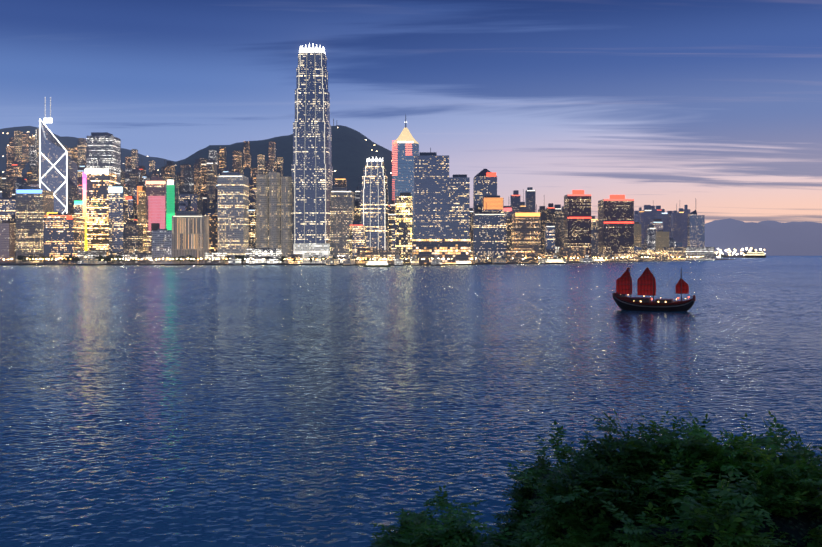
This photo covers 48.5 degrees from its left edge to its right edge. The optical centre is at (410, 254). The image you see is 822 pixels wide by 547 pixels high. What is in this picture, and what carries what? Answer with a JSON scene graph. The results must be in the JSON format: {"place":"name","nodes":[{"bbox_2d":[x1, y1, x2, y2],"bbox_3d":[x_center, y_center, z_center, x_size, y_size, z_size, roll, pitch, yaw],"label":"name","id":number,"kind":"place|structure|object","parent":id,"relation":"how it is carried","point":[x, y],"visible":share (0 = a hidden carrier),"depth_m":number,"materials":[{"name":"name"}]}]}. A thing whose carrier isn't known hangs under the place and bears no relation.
{"place":"outdoors","nodes":[
{"label":"outdoors","id":0,"kind":"place"},
{"bbox_2d":[0,126,175,175],"bbox_3d":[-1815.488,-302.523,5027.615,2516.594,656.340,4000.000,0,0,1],"label":"hills","id":1,"kind":"structure","parent":0,"point":[64,141],"depth_m":4236.02,"materials":[{"name":"green plant"}]},
{"bbox_2d":[147,125,391,205],"bbox_3d":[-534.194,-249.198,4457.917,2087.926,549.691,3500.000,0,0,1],"label":"mountain","id":2,"kind":"structure","parent":0,"point":[352,150],"depth_m":3388.18,"materials":[{"name":"green plant"}]},
{"bbox_2d":[0,259,735,264],"bbox_3d":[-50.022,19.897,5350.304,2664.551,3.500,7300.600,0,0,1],"label":"ground","id":3,"kind":"structure","parent":0,"point":[15,263],"depth_m":1710.83,"materials":[{"name":"grey concrete"}]},
{"bbox_2d":[8,257,717,263],"bbox_3d":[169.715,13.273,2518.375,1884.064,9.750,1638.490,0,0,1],"label":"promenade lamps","id":4,"kind":"object","parent":3,"relation":"on","point":[357,262],"visible":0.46,"depth_m":1716.45,"materials":[{"name":"yellow"}]},
{"bbox_2d":[0,48,742,265],"bbox_3d":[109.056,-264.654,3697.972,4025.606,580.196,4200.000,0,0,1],"label":"city buildings","id":5,"kind":"structure","parent":3,"relation":"on","point":[434,218],"depth_m":1890.51,"materials":[{"name":"grey glass"}]},
{"bbox_2d":[17,253,728,263],"bbox_3d":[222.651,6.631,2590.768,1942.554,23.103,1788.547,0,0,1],"label":"shore trees","id":6,"kind":"object","parent":3,"relation":"on","point":[99,258],"visible":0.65,"depth_m":1730.70,"materials":[{"name":"green plant"}]},
{"bbox_2d":[0,43,764,259],"bbox_3d":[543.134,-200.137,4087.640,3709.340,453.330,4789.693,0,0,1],"label":"city lights","id":7,"kind":"object","parent":3,"relation":"on","point":[488,174],"visible":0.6,"depth_m":1900.52},
{"bbox_2d":[0,255,821,546],"bbox_3d":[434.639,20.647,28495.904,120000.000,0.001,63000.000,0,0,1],"label":"water","id":8,"kind":"structure","parent":0,"point":[242,406],"depth_m":147.02,"materials":[{"name":"blue liquid"}]},
{"bbox_2d":[363,258,390,266],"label":"ferry","id":9,"kind":"object","parent":8,"relation":"on","point":[376,263],"visible":1,"depth_m":1448.86,"materials":[{"name":"white metal"}]},
{"bbox_2d":[454,259,473,264],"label":"ferry","id":10,"kind":"object","parent":8,"relation":"on","point":[463,262],"visible":0.98,"depth_m":1701.27,"materials":[{"name":"grey metal"}]},
{"bbox_2d":[544,257,565,263],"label":"ferry","id":11,"kind":"object","parent":8,"relation":"on","point":[554,261],"visible":0.96,"depth_m":1887.13,"materials":[{"name":"grey metal"}]},
{"bbox_2d":[612,267,695,310],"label":"junk boat","id":12,"kind":"object","parent":8,"relation":"on","point":[646,283],"visible":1,"depth_m":336.15,"materials":[{"name":"red fabric"}]},
{"bbox_2d":[742,249,765,257],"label":"ferry","id":13,"kind":"object","parent":8,"relation":"on","point":[754,254],"visible":1,"depth_m":5460.32,"materials":[{"name":"white metal"}]},
{"bbox_2d":[0,0,821,223],"label":"sky","id":14,"kind":"structure","parent":0,"point":[713,108],"materials":[{"name":"blue"}]},
{"bbox_2d":[705,218,821,255],"bbox_3d":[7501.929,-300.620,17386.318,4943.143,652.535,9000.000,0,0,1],"label":"island terrain","id":15,"kind":"structure","parent":0,"point":[773,238],"depth_m":14448.53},
{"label":"bank ground","id":16,"kind":"structure","parent":0,"visible":0},
{"bbox_3d":[9.879,12.675,22.778,14.727,12.050,10.632,0,0,1],"label":"tree wood","id":17,"kind":"object","parent":16,"relation":"on","visible":0},
{"bbox_2d":[431,459,821,546],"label":"branches","id":18,"kind":"object","parent":17,"relation":"attached to","point":[796,529],"visible":0.12,"depth_m":20.50,"materials":[{"name":"green plant"}]},
{"bbox_2d":[367,408,821,546],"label":"tree leaves","id":19,"kind":"object","parent":18,"relation":"on","point":[749,495],"visible":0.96,"depth_m":22.35,"materials":[{"name":"green plant"}]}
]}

